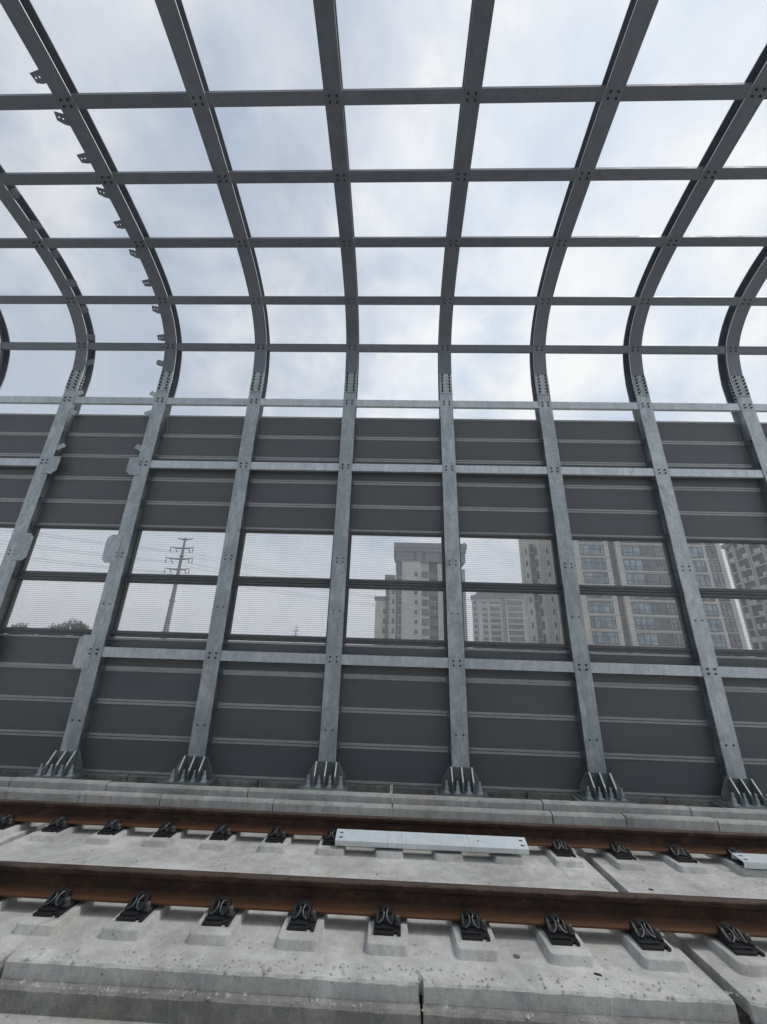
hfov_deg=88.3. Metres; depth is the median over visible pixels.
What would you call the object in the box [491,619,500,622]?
window
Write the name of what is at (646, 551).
window
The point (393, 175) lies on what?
cross bar
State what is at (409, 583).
glazed panel
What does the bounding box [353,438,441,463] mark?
acoustic panel
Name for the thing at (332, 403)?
cross bar
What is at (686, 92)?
cross bar
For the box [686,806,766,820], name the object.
kerb block
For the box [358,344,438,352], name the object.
cross bar
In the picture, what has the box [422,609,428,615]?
window
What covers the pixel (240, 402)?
cross bar
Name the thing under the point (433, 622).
window
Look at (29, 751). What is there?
acoustic panel
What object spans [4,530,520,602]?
power line
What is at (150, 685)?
acoustic panel
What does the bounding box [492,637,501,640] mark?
window
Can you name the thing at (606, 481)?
acoustic panel
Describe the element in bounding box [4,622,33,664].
tree
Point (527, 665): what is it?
cross bar
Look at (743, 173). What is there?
cross bar
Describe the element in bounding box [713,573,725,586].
window
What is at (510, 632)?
window
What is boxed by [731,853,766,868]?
steel channel
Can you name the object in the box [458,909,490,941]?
rail fastener
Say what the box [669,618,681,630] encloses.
window
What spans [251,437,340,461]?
acoustic panel
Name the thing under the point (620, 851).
rail fastener
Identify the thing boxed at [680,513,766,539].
acoustic panel
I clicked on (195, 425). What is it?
acoustic panel
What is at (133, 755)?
acoustic panel
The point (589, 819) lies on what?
kerb block
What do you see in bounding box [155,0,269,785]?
steel arch
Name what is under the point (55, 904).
rail fastener
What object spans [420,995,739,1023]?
base layer
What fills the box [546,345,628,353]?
cross bar
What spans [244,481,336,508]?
acoustic panel
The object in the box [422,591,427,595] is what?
window
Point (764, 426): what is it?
acoustic panel
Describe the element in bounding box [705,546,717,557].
window
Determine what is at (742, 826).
kerb block
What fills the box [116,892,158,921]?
rail fastener
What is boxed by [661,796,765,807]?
plinth block
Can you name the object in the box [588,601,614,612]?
window
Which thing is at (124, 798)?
kerb block
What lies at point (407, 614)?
apartment tower
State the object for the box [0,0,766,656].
sky
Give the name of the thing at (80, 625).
tree
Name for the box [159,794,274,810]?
kerb block
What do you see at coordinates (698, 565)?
window
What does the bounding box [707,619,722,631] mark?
window
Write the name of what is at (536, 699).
acoustic panel
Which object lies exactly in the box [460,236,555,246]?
cross bar
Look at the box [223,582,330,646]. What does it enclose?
glazed panel
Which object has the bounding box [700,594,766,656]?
glazed panel
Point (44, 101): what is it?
cross bar
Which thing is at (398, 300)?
cross bar
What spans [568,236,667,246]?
cross bar
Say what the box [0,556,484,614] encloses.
power line
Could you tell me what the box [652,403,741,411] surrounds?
cross bar
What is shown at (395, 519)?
acoustic panel
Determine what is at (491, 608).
window
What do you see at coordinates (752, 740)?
acoustic panel
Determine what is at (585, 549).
window
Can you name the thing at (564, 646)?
glazed panel
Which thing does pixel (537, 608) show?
window
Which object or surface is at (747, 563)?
apartment tower
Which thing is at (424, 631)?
window
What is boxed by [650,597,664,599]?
window
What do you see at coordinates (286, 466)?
cross bar
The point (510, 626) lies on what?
window
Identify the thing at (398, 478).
acoustic panel
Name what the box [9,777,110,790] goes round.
kerb block
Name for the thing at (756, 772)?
acoustic panel
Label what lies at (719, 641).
window
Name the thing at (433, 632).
window
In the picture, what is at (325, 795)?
kerb block
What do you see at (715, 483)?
acoustic panel
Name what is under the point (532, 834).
rail
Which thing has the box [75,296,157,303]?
cross bar
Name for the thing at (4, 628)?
glazed panel
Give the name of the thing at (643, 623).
window
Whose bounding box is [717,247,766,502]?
steel arch
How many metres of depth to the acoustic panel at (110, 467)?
7.95 m
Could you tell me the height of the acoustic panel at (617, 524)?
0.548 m
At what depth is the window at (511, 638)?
208.01 m
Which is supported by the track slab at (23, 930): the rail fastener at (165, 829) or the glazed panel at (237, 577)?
the rail fastener at (165, 829)
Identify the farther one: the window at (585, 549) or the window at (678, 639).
the window at (585, 549)
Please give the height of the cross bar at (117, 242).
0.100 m
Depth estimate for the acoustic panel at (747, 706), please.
6.19 m
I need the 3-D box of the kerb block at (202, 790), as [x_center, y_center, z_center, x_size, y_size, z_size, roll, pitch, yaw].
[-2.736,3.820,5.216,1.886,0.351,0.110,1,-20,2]
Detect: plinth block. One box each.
[0,769,130,781]
[127,774,259,787]
[258,779,389,792]
[391,785,526,805]
[525,791,665,804]
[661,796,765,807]
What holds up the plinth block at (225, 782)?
on the bridge deck
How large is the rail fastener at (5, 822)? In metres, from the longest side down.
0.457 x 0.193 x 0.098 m
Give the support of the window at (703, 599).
in the apartment tower at (632, 621)
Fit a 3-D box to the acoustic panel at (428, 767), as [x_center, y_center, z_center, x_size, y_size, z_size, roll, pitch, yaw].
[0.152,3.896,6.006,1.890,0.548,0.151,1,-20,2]
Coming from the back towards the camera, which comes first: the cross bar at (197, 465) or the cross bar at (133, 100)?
the cross bar at (197, 465)
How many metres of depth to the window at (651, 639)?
79.71 m
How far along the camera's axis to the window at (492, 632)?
209.39 m
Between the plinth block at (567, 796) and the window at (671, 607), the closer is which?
the plinth block at (567, 796)
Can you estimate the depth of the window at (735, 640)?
79.17 m
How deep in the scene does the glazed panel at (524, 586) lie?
6.94 m
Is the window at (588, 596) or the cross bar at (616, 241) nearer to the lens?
the cross bar at (616, 241)
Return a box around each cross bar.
[0,93,60,109]
[0,172,101,184]
[0,238,33,247]
[0,295,65,303]
[0,342,75,350]
[0,396,61,404]
[0,458,38,466]
[42,237,133,247]
[70,91,191,108]
[72,397,153,405]
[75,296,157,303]
[88,342,164,350]
[101,647,205,659]
[111,171,216,184]
[143,237,236,247]
[149,460,236,469]
[165,398,247,406]
[168,296,250,304]
[177,343,254,351]
[204,89,324,106]
[220,651,325,663]
[229,170,333,183]
[248,237,339,247]
[250,462,338,471]
[260,399,342,407]
[262,296,344,304]
[267,344,345,351]
[341,654,448,667]
[342,87,463,105]
[348,169,453,182]
[352,464,441,473]
[353,236,446,247]
[356,400,439,408]
[357,296,440,304]
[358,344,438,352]
[451,345,532,353]
[453,401,538,409]
[454,296,539,304]
[456,465,547,474]
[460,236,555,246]
[465,658,574,671]
[469,167,578,181]
[480,85,606,103]
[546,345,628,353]
[551,296,639,305]
[551,402,639,410]
[561,467,654,476]
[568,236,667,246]
[590,662,702,675]
[591,166,705,180]
[620,82,753,101]
[642,346,725,354]
[650,297,740,305]
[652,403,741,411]
[668,469,764,478]
[677,235,766,246]
[716,166,766,179]
[718,666,766,678]
[739,346,766,354]
[751,297,766,305]
[753,404,766,411]
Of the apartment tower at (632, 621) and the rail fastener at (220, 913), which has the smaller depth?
the rail fastener at (220, 913)
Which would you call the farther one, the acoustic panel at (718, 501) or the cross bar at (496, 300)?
the cross bar at (496, 300)
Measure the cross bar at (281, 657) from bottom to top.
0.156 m
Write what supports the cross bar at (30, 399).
attached to the steel arch at (4, 354)
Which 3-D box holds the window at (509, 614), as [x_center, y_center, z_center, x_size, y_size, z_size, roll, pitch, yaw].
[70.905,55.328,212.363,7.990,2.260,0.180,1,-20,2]
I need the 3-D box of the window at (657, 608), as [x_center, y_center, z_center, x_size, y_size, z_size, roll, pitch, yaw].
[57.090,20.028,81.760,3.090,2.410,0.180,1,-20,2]
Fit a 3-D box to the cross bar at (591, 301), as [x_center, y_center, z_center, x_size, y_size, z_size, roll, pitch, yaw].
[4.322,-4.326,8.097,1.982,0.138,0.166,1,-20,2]
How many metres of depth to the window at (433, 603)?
128.75 m
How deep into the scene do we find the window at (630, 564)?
85.06 m
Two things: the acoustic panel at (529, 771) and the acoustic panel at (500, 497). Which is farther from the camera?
the acoustic panel at (500, 497)
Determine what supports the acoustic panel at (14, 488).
attached to the steel arch at (4, 354)
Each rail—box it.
[0,799,766,854]
[0,861,766,937]
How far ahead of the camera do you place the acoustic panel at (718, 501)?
7.38 m
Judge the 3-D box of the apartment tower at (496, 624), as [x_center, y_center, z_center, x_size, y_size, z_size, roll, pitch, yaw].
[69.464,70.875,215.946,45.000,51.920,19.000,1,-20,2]
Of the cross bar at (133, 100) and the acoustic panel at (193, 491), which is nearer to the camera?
the cross bar at (133, 100)
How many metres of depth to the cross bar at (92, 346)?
8.72 m
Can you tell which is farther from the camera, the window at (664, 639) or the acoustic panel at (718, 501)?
the window at (664, 639)
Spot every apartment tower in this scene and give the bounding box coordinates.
[374,542,467,678]
[470,592,527,681]
[518,539,753,689]
[720,544,766,649]
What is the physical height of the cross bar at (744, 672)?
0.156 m
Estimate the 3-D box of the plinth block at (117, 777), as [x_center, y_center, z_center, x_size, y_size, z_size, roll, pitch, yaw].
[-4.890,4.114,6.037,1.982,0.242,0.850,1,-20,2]
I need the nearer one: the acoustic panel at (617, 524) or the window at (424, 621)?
the acoustic panel at (617, 524)
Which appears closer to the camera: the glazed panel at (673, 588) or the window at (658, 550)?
the glazed panel at (673, 588)
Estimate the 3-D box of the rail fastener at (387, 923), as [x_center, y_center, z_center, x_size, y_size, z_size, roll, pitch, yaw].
[0.035,2.955,2.939,0.193,0.098,0.457,1,-23,2]
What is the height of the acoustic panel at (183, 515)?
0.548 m
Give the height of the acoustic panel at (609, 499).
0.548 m
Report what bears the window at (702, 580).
in the apartment tower at (632, 621)
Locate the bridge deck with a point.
(5, 1018)
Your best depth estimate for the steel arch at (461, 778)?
6.49 m
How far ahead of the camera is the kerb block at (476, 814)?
4.96 m
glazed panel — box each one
[0,524,15,527]
[0,576,105,635]
[12,524,119,578]
[106,579,216,639]
[121,527,225,581]
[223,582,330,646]
[232,529,333,586]
[342,585,447,650]
[345,531,445,589]
[459,534,563,592]
[461,588,571,653]
[571,536,683,596]
[580,591,698,657]
[686,538,766,595]
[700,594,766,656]
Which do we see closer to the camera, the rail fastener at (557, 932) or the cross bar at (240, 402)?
the rail fastener at (557, 932)
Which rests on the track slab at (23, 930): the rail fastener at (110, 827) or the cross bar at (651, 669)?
the rail fastener at (110, 827)
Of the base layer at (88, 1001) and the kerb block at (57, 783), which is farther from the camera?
the kerb block at (57, 783)
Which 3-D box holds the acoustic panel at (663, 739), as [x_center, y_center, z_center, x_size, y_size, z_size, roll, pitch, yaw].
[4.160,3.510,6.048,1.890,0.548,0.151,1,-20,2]
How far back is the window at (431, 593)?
129.82 m
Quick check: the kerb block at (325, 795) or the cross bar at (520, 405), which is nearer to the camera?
the kerb block at (325, 795)
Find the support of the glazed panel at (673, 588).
attached to the steel arch at (740, 789)
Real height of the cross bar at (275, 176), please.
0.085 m
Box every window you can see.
[422,572,427,577]
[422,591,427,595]
[422,600,427,605]
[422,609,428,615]
[422,619,428,624]
[422,629,428,634]
[429,572,436,578]
[429,591,436,596]
[430,599,436,606]
[430,609,436,615]
[430,619,437,625]
[430,628,437,635]
[490,607,499,610]
[490,613,499,616]
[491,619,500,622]
[491,625,500,628]
[491,631,501,634]
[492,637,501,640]
[507,601,521,604]
[507,607,521,610]
[508,613,522,616]
[508,618,523,622]
[509,624,523,628]
[509,631,524,634]
[510,637,524,641]
[529,544,533,551]
[535,606,539,612]
[538,632,542,638]
[579,544,604,555]
[581,558,606,569]
[583,572,608,583]
[587,595,611,597]
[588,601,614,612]
[590,616,616,628]
[592,631,619,644]
[621,545,640,555]
[623,559,643,569]
[626,573,646,584]
[630,596,649,598]
[631,602,652,613]
[634,617,655,629]
[637,633,658,645]
[639,546,655,556]
[642,559,658,570]
[645,573,661,584]
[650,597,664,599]
[651,603,667,614]
[654,546,664,556]
[654,618,670,629]
[656,560,667,570]
[657,633,674,645]
[659,574,670,584]
[666,603,677,614]
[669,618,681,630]
[673,634,684,646]
[688,547,703,557]
[691,560,707,571]
[695,574,711,585]
[701,598,714,600]
[703,604,718,615]
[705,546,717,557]
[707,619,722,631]
[709,559,721,571]
[711,635,727,647]
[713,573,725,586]
[720,603,733,616]
[724,618,737,631]
[728,634,742,647]
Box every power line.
[0,540,501,608]
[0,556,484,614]
[1,543,507,608]
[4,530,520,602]
[4,554,488,614]
[8,528,513,602]
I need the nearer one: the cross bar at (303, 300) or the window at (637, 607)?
the cross bar at (303, 300)
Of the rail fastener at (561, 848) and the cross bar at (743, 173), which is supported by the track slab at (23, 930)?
the rail fastener at (561, 848)
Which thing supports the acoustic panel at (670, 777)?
on the plinth block at (697, 802)
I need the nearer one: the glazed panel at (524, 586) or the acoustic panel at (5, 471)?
the glazed panel at (524, 586)
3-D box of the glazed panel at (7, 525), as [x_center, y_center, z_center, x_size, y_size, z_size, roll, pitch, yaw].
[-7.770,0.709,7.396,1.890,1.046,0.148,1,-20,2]
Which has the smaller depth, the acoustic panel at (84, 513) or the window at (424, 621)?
the acoustic panel at (84, 513)
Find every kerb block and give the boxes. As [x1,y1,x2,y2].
[0,777,15,786]
[0,787,83,801]
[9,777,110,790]
[78,790,163,805]
[106,782,249,797]
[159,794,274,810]
[248,787,391,803]
[273,799,391,816]
[393,794,542,810]
[393,804,552,823]
[541,799,690,815]
[550,811,626,826]
[622,813,718,830]
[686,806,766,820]
[713,818,766,833]
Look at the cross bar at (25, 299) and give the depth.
8.46 m
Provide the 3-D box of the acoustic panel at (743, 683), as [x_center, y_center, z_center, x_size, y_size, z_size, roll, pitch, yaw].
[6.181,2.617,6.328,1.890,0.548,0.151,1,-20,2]
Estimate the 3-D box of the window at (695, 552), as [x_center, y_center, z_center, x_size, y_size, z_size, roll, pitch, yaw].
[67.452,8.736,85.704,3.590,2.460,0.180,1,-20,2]
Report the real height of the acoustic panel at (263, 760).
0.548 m
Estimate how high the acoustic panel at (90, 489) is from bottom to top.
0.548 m
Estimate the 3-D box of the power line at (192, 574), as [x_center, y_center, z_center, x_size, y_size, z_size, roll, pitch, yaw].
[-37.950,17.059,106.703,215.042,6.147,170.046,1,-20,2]
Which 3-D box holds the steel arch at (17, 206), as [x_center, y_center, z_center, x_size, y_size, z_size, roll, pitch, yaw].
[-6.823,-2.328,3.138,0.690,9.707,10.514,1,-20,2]
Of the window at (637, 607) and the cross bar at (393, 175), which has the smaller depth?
the cross bar at (393, 175)
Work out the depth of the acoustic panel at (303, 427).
8.17 m
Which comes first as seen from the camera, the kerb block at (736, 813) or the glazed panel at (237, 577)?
the kerb block at (736, 813)
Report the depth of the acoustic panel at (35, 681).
6.57 m
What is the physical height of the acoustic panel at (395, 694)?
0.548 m
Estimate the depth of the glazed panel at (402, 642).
6.67 m
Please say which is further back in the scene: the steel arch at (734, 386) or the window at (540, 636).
the window at (540, 636)
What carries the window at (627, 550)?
in the apartment tower at (632, 621)
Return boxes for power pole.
[154,538,193,669]
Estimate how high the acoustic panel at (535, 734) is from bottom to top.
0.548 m
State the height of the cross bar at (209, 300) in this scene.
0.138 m
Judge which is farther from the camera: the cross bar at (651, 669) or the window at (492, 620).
the window at (492, 620)
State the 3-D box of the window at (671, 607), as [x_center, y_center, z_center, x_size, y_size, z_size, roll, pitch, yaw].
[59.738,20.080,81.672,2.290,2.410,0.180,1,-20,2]
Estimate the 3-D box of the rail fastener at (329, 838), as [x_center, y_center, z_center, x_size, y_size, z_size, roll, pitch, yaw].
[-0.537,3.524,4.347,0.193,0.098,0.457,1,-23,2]
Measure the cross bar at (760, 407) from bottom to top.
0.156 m
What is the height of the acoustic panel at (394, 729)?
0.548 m
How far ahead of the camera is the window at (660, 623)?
80.67 m
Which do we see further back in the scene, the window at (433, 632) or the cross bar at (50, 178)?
the window at (433, 632)
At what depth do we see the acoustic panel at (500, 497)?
7.52 m
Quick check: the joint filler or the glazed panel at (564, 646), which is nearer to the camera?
the joint filler
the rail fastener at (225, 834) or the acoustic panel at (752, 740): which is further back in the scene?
the acoustic panel at (752, 740)
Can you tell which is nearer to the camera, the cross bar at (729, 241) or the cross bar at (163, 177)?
the cross bar at (163, 177)
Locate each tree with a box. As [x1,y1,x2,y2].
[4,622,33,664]
[37,619,91,666]
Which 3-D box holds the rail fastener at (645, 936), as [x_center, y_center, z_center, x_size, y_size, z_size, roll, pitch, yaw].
[1.848,2.991,2.879,0.193,0.099,0.456,1,-23,1]
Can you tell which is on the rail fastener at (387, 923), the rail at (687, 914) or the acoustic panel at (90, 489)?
the rail at (687, 914)
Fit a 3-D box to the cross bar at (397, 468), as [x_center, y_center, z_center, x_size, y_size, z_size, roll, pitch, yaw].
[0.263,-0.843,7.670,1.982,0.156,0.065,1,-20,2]
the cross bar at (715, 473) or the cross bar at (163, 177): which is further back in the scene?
the cross bar at (715, 473)
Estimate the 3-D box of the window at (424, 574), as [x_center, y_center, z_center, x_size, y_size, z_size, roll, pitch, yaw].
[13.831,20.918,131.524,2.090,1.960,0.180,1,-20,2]
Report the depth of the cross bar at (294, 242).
7.48 m
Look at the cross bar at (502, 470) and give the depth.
7.57 m
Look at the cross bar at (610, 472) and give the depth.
7.51 m
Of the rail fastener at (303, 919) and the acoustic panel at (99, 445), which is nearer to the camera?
the rail fastener at (303, 919)
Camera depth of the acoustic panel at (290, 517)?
7.48 m
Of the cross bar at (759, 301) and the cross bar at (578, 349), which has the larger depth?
the cross bar at (578, 349)
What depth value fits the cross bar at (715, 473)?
7.44 m
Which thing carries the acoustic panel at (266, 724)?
attached to the steel arch at (193, 767)
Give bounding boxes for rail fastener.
[0,813,21,829]
[32,888,80,917]
[41,816,75,832]
[97,818,127,834]
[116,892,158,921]
[153,821,180,837]
[202,896,238,926]
[209,823,234,840]
[265,826,288,842]
[287,900,318,931]
[322,828,336,845]
[373,904,400,936]
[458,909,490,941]
[541,913,579,946]
[549,839,575,856]
[606,842,636,859]
[625,918,671,951]
[664,844,697,862]
[712,922,765,956]
[722,847,743,864]
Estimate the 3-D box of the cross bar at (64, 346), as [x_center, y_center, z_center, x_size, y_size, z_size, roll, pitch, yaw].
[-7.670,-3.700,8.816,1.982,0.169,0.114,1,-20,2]
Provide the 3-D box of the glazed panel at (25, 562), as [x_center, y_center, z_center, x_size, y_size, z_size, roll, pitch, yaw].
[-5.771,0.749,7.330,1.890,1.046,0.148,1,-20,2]
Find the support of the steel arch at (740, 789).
on the plinth block at (697, 802)
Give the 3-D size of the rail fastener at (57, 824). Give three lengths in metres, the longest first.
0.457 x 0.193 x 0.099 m
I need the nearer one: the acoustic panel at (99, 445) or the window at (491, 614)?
the acoustic panel at (99, 445)
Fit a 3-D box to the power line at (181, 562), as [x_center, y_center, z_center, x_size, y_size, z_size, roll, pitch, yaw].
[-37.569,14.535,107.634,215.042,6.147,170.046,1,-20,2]
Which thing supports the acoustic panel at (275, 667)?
attached to the steel arch at (193, 767)
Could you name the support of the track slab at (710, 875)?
on the base layer
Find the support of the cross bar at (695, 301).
attached to the steel arch at (740, 789)
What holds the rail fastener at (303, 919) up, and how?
on the track slab at (23, 930)
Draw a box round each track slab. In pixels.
[0,822,49,845]
[0,824,738,1022]
[573,848,766,1023]
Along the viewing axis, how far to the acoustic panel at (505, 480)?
7.66 m
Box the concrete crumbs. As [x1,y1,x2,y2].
[0,850,766,1023]
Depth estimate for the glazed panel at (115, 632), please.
6.80 m
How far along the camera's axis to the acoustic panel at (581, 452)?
7.79 m
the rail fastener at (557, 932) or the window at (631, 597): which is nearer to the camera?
the rail fastener at (557, 932)
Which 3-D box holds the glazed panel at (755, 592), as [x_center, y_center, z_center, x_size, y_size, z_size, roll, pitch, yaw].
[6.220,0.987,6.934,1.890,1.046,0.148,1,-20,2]
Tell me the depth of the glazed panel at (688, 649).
6.53 m
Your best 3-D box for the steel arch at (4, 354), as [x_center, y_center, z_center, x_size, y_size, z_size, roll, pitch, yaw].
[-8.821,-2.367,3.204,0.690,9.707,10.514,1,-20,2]
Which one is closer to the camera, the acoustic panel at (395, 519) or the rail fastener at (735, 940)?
the rail fastener at (735, 940)
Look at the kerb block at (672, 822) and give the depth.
4.87 m
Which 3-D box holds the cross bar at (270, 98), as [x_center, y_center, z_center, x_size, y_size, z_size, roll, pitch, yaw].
[-1.728,-6.077,5.801,1.982,0.080,0.161,1,-20,2]
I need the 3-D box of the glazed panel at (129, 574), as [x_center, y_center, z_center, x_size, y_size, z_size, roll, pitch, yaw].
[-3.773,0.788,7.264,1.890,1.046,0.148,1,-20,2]
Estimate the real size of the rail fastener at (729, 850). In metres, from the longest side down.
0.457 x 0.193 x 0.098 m
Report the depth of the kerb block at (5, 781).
5.30 m
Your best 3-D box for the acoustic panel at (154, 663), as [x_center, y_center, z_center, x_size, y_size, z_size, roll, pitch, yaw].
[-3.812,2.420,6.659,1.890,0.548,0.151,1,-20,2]
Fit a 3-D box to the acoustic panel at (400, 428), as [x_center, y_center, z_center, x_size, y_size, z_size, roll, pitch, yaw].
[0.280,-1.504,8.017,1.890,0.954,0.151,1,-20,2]
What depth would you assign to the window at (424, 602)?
128.28 m
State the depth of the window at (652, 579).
83.86 m
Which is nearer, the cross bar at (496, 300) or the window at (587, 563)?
the cross bar at (496, 300)
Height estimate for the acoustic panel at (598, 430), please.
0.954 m
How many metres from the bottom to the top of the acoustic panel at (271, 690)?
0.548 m
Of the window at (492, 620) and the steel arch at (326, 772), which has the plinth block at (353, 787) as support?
the steel arch at (326, 772)
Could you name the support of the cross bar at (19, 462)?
attached to the steel arch at (17, 206)
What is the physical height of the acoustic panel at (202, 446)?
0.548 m
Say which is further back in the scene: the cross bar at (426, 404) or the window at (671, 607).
the window at (671, 607)
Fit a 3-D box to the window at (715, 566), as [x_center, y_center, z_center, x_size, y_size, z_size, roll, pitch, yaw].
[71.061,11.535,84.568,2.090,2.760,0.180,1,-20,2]
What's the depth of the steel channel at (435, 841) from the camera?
4.08 m
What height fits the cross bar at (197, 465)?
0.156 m
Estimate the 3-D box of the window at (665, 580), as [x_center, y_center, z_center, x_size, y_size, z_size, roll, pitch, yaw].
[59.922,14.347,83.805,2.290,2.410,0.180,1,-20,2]
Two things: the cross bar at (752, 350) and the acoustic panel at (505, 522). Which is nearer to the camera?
the acoustic panel at (505, 522)
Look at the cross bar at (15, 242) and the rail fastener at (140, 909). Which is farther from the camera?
the cross bar at (15, 242)
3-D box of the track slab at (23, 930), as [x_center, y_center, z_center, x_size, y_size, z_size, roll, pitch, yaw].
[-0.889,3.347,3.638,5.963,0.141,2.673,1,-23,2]
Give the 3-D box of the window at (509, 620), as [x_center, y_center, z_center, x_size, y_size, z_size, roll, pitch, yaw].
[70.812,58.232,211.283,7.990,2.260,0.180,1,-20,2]
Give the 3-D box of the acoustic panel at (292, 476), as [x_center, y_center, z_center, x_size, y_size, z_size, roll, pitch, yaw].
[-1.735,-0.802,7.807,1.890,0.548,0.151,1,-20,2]
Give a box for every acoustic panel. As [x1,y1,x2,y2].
[0,413,55,433]
[0,433,48,454]
[0,455,40,476]
[0,477,32,499]
[0,500,23,523]
[0,634,81,666]
[0,664,81,699]
[0,697,72,733]
[0,732,63,769]
[30,501,125,526]
[39,478,132,502]
[47,456,138,479]
[55,434,143,456]
[62,414,149,451]
[80,701,195,738]
[81,735,189,774]
[89,668,201,703]
[98,637,206,670]
[134,503,229,528]
[141,479,233,504]
[147,457,237,481]
[152,436,241,458]
[158,415,244,452]
[207,705,321,747]
[208,740,318,780]
[212,672,323,712]
[218,641,325,678]
[240,505,335,533]
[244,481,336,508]
[248,459,338,484]
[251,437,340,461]
[255,416,341,454]
[336,709,451,753]
[336,745,451,786]
[338,676,449,716]
[340,644,448,682]
[348,507,443,535]
[350,483,443,510]
[351,460,442,486]
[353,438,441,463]
[354,417,440,457]
[454,419,542,458]
[455,440,545,464]
[456,462,548,488]
[457,485,552,512]
[458,509,555,537]
[464,648,576,686]
[466,680,580,721]
[467,714,585,758]
[469,750,584,792]
[554,420,646,460]
[557,441,651,466]
[560,463,657,489]
[564,487,663,514]
[568,511,669,540]
[589,652,706,691]
[594,684,714,726]
[599,719,723,764]
[604,755,722,798]
[656,421,751,462]
[662,443,759,468]
[667,465,766,491]
[673,488,766,514]
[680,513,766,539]
[716,656,766,689]
[724,689,766,724]
[733,724,766,761]
[743,761,766,800]
[760,422,766,440]
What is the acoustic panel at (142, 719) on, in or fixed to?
attached to the steel arch at (65, 762)
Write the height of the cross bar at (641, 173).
0.085 m
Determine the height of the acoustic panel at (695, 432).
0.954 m
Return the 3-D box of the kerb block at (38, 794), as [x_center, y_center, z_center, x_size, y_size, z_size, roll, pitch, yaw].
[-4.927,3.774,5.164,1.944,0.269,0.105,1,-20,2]
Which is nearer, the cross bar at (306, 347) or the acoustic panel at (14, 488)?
the acoustic panel at (14, 488)
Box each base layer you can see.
[0,978,420,1023]
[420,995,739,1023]
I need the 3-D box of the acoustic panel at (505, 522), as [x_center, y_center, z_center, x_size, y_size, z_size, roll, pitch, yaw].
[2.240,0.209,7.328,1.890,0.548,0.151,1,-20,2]
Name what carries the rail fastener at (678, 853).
on the track slab at (710, 875)
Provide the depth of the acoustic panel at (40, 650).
6.75 m
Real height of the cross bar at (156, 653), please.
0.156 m
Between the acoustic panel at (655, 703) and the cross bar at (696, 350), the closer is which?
the acoustic panel at (655, 703)
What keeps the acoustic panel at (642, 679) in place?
attached to the steel arch at (599, 783)
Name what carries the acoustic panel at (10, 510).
attached to the steel arch at (4, 354)
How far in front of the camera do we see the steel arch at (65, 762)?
6.74 m
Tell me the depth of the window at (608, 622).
81.06 m
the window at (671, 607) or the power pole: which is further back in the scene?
the power pole
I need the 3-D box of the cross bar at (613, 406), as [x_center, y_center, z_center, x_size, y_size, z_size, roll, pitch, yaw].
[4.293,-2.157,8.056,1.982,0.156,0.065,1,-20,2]
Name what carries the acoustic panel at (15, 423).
attached to the steel arch at (4, 354)
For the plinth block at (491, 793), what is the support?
on the bridge deck
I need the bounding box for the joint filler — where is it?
[734,1002,750,1023]
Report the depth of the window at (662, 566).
84.85 m
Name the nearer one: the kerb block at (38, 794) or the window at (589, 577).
the kerb block at (38, 794)
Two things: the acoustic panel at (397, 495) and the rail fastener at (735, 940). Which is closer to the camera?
the rail fastener at (735, 940)
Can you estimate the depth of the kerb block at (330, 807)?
5.01 m
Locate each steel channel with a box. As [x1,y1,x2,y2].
[335,829,528,854]
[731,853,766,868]
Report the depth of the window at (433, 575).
131.96 m
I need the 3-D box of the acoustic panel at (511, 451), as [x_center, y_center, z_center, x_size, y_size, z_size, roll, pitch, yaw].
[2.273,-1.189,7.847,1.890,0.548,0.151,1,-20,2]
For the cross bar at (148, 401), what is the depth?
8.36 m
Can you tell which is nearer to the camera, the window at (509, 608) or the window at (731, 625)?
the window at (731, 625)
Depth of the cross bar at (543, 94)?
5.64 m
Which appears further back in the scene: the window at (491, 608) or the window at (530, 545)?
the window at (491, 608)
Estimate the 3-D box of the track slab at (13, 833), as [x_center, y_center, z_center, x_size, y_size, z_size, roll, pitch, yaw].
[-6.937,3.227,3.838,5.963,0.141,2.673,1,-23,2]
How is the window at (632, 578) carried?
in the apartment tower at (632, 621)
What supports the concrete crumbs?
on the base layer at (88, 1001)
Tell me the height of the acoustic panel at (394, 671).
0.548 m
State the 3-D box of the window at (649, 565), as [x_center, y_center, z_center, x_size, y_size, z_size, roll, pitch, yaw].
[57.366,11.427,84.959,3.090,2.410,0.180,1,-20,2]
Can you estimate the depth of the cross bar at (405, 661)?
6.42 m
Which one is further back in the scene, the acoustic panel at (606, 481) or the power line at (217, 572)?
the power line at (217, 572)
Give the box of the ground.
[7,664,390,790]
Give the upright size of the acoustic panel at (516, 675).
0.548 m
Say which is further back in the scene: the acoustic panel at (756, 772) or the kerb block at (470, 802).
the acoustic panel at (756, 772)
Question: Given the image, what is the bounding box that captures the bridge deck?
[0,791,421,1023]
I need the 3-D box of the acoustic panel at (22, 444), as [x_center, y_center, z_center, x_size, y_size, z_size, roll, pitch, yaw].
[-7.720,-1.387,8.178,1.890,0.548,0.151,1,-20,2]
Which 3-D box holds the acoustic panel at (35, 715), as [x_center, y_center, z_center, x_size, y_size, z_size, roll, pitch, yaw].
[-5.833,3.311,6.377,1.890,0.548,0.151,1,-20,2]
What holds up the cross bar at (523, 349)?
attached to the steel arch at (461, 778)
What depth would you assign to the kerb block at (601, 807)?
5.04 m
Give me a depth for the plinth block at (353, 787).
5.91 m
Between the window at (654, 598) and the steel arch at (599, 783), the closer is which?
the steel arch at (599, 783)
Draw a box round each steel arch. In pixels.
[0,0,181,778]
[0,164,95,633]
[0,309,9,389]
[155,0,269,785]
[299,0,358,790]
[437,0,494,797]
[530,0,658,803]
[623,43,766,809]
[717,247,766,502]
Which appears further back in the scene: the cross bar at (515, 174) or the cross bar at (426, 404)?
the cross bar at (426, 404)

